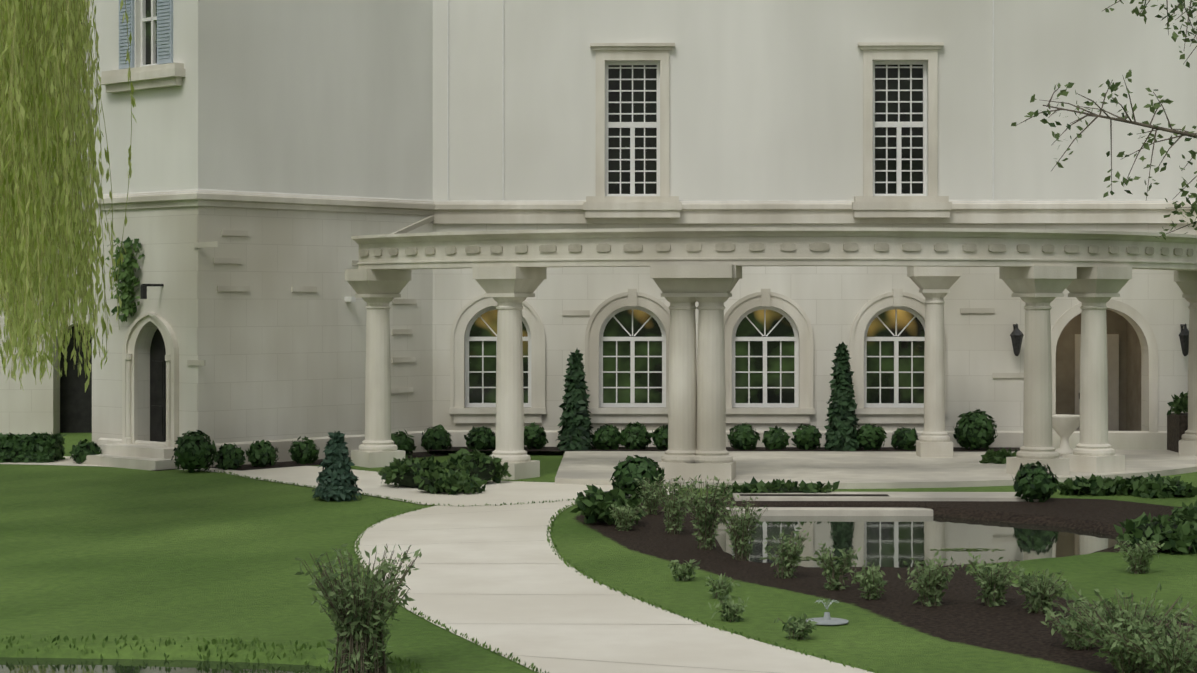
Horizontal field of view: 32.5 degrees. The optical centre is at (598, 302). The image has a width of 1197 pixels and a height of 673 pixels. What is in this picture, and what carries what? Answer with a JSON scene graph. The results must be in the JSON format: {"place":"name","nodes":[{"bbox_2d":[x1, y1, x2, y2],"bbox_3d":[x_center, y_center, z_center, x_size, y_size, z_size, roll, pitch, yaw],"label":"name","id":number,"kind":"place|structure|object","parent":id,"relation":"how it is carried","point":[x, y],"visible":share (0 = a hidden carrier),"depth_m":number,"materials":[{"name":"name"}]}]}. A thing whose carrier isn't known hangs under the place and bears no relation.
{"place":"outdoors","nodes":[
{"label":"outdoors","id":0,"kind":"place"},
{"bbox_2d":[60,324,165,441],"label":"arched doors","id":1,"kind":"structure","parent":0,"point":[75,407],"depth_m":50.97,"materials":[{"name":"black wood"}]},
{"bbox_2d":[119,0,172,68],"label":"window shutters","id":2,"kind":"object","parent":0,"point":[164,31],"visible":0.9,"depth_m":40.84,"materials":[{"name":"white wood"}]},
{"bbox_2d":[0,657,336,672],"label":"pond edge","id":3,"kind":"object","parent":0,"point":[41,665],"depth_m":18.89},
{"bbox_2d":[0,456,673,505],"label":"cross path","id":4,"kind":"structure","parent":0,"point":[493,493],"depth_m":35.58,"materials":[{"name":"concrete"}]},
{"bbox_2d":[0,433,1196,672],"bbox_3d":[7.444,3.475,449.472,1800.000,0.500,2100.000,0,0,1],"label":"lawn","id":5,"kind":"structure","parent":0,"point":[114,553],"depth_m":24.05,"materials":[{"name":"green plant"}]},
{"bbox_2d":[0,432,66,462],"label":"clipped hedge shrub","id":6,"kind":"object","parent":5,"relation":"on","point":[50,451],"visible":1,"depth_m":41.34,"materials":[{"name":"green plant"}]},
{"bbox_2d":[0,221,90,434],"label":"wall","id":7,"kind":"structure","parent":5,"relation":"on","point":[32,407],"depth_m":50.29,"materials":[{"name":"stone"}]},
{"bbox_2d":[0,0,91,220],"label":"branches","id":8,"kind":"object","parent":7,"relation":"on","point":[88,17],"depth_m":50.26,"materials":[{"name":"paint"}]},
{"bbox_2d":[0,0,136,391],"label":"willow tree","id":9,"kind":"object","parent":5,"relation":"on","point":[27,201],"visible":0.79,"depth_m":27.96,"materials":[{"name":"green plant"}]},
{"bbox_2d":[92,206,197,443],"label":"building wall","id":10,"kind":"structure","parent":5,"relation":"on","point":[167,237],"depth_m":41.14,"materials":[{"name":"stone"}]},
{"bbox_2d":[105,236,144,321],"bbox_3d":[-9.539,-0.474,41.398,0.982,1.744,0.385,0,0,44],"label":"ivy","id":11,"kind":"object","parent":10,"relation":"attached to","point":[127,278],"visible":0.94,"depth_m":41.32,"materials":[{"name":"green plant"}]},
{"bbox_2d":[92,0,197,205],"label":"wall","id":12,"kind":"structure","parent":10,"relation":"on","point":[162,140],"depth_m":41.12,"materials":[{"name":"paint"}]},
{"bbox_2d":[198,206,432,443],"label":"building wall","id":13,"kind":"structure","parent":5,"relation":"on","point":[283,361],"depth_m":41.84,"materials":[{"name":"stone"}]},
{"bbox_2d":[198,0,432,199],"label":"wall","id":14,"kind":"structure","parent":13,"relation":"on","point":[326,97],"depth_m":42.26,"materials":[{"name":"paint"}]},
{"bbox_2d":[209,451,455,470],"bbox_3d":[-5.209,3.213,41.946,1.130,0.001,6.082,0,0,43],"label":"garden bed","id":15,"kind":"object","parent":5,"relation":"on","point":[294,463],"visible":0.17,"depth_m":40.81,"materials":[{"name":"brown soil"}]},
{"bbox_2d":[312,431,361,501],"bbox_3d":[-4.282,2.695,33.662,0.857,1.222,0.843,0,0,1],"label":"blue spruce shrub","id":16,"kind":"object","parent":5,"relation":"on","point":[336,450],"visible":1,"depth_m":33.49,"materials":[{"name":"plant"}]},
{"bbox_2d":[69,409,1058,501],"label":"round shrubs","id":17,"kind":"object","parent":5,"relation":"on","point":[624,469],"visible":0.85,"depth_m":43.28,"materials":[{"name":"green plant"}]},
{"bbox_2d":[0,365,1191,549],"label":"shrub","id":18,"kind":"object","parent":5,"relation":"on","point":[407,480],"visible":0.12,"depth_m":36.28,"materials":[{"name":"green plant"}]},
{"bbox_2d":[81,0,1118,430],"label":"window frames","id":19,"kind":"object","parent":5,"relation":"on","point":[1111,362],"visible":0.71,"depth_m":44.67,"materials":[{"name":"white wood"}]},
{"bbox_2d":[556,342,861,452],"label":"cone topiaries","id":20,"kind":"object","parent":5,"relation":"on","point":[578,395],"visible":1,"depth_m":43.53,"materials":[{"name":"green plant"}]},
{"bbox_2d":[294,473,1196,672],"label":"plant","id":21,"kind":"object","parent":5,"relation":"on","point":[1035,602],"depth_m":19.23,"materials":[{"name":"green plant"}]},
{"bbox_2d":[345,265,1196,480],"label":"columns","id":22,"kind":"structure","parent":5,"relation":"on","point":[697,419],"depth_m":37.70,"materials":[{"name":"beige stone"}]},
{"bbox_2d":[351,227,1196,270],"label":"entablature","id":23,"kind":"structure","parent":22,"relation":"on","point":[773,239],"depth_m":36.63,"materials":[{"name":"beige stone"}]},
{"bbox_2d":[359,243,1192,256],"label":"veranda frieze ornaments","id":24,"kind":"object","parent":23,"relation":"attached to","point":[784,247],"visible":0.92,"depth_m":36.74},
{"bbox_2d":[391,215,1196,233],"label":"veranda roof rafters","id":25,"kind":"object","parent":23,"relation":"on","point":[682,219],"visible":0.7,"depth_m":44.37,"materials":[{"name":"beige stone"}]},
{"bbox_2d":[378,447,1196,554],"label":"low hedges","id":26,"kind":"object","parent":5,"relation":"on","point":[1182,538],"visible":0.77,"depth_m":34.30,"materials":[{"name":"green plant"}]},
{"bbox_2d":[433,223,1196,430],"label":"building wall","id":27,"kind":"structure","parent":5,"relation":"on","point":[831,301],"depth_m":44.45,"materials":[{"name":"stone"}]},
{"bbox_2d":[433,0,1196,199],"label":"upper wall","id":28,"kind":"structure","parent":27,"relation":"on","point":[765,99],"depth_m":44.46,"materials":[{"name":"paint"}]},
{"bbox_2d":[608,65,922,193],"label":"window panes","id":29,"kind":"structure","parent":28,"relation":"in","point":[651,188],"depth_m":44.76,"materials":[{"name":"glass"}]},
{"bbox_2d":[806,612,848,624],"bbox_3d":[2.308,3.172,20.737,0.440,0.095,0.429,0,0,1],"label":"fountain","id":30,"kind":"object","parent":5,"relation":"on","point":[826,619],"visible":0.96,"depth_m":20.70,"materials":[{"name":"white stone"}]},
{"bbox_2d":[815,599,837,609],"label":"water","id":31,"kind":"structure","parent":30,"relation":"on","point":[824,604],"depth_m":20.74,"materials":[{"name":"liquid"}]},
{"bbox_2d":[555,450,1196,488],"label":"terrace slab","id":32,"kind":"structure","parent":5,"relation":"on","point":[875,469],"depth_m":38.73,"materials":[{"name":"stone"}]},
{"bbox_2d":[427,447,1020,450],"bbox_3d":[2.944,3.119,43.803,13.120,0.001,1.230,0,0,1],"label":"bed","id":33,"kind":"object","parent":32,"relation":"on","point":[756,449],"visible":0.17,"depth_m":43.67,"materials":[{"name":"brown soil"}]},
{"bbox_2d":[1052,414,1079,455],"bbox_3d":[9.550,2.715,42.069,0.760,0.820,0.760,0,0,1],"label":"garden urn","id":34,"kind":"object","parent":32,"relation":"on","point":[1065,426],"visible":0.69,"depth_m":41.88,"materials":[{"name":"stone"}]},
{"bbox_2d":[1167,413,1187,452],"bbox_3d":[13.395,2.735,43.201,2.600,0.780,1.000,0,0,1],"label":"planter box","id":35,"kind":"object","parent":32,"relation":"on","point":[1177,426],"visible":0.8,"depth_m":43.04,"materials":[{"name":"brown wood"}]},
{"bbox_2d":[1167,392,1187,414],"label":"planter bushes","id":36,"kind":"object","parent":35,"relation":"in","point":[1179,405],"visible":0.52,"depth_m":43.13,"materials":[{"name":"green plant"}]},
{"bbox_2d":[725,492,1038,515],"bbox_3d":[4.597,3.400,33.362,5.147,0.450,2.300,0,0,1],"label":"pool coping","id":37,"kind":"object","parent":5,"relation":"on","point":[892,496],"visible":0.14,"depth_m":33.45,"materials":[{"name":"stone"}]},
{"bbox_2d":[740,494,888,495],"bbox_3d":[3.555,3.171,33.856,2.447,0.001,0.350,0,0,1],"label":"bed strip","id":38,"kind":"object","parent":37,"relation":"on","point":[814,495],"visible":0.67,"depth_m":33.80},
{"bbox_2d":[355,500,873,672],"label":"garden path","id":39,"kind":"structure","parent":0,"point":[484,584],"depth_m":21.78,"materials":[{"name":"concrete"}]},
{"bbox_2d":[62,0,1196,470],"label":"trim","id":40,"kind":"structure","parent":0,"point":[129,450],"depth_m":44.38,"materials":[{"name":"beige stone"}]},
{"bbox_2d":[97,189,1195,202],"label":"string course","id":41,"kind":"structure","parent":40,"relation":"attached to","point":[585,200],"depth_m":44.29,"materials":[{"name":"beige stone"}]},
{"bbox_2d":[1056,309,1140,430],"bbox_3d":[10.899,1.425,46.221,2.600,3.600,2.650,0,0,1],"label":"building interior","id":42,"kind":"object","parent":40,"relation":"attached to","point":[1129,379],"visible":0.08,"depth_m":47.52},
{"bbox_2d":[715,516,1119,567],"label":"pond water","id":43,"kind":"structure","parent":0,"point":[889,541],"depth_m":29.02,"materials":[{"name":"grey liquid"}]},
{"bbox_2d":[762,548,1004,560],"bbox_3d":[0.132,3.341,22.540,3.030,0.001,15.080,0,0,43],"label":"pond algae","id":44,"kind":"object","parent":43,"relation":"on","point":[945,549],"visible":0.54,"depth_m":27.70,"materials":[{"name":"green plant"}]},
{"bbox_2d":[1011,0,1196,239],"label":"tree","id":45,"kind":"object","parent":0,"point":[1113,87],"depth_m":28.44,"materials":[{"name":"green plant"}]}
]}

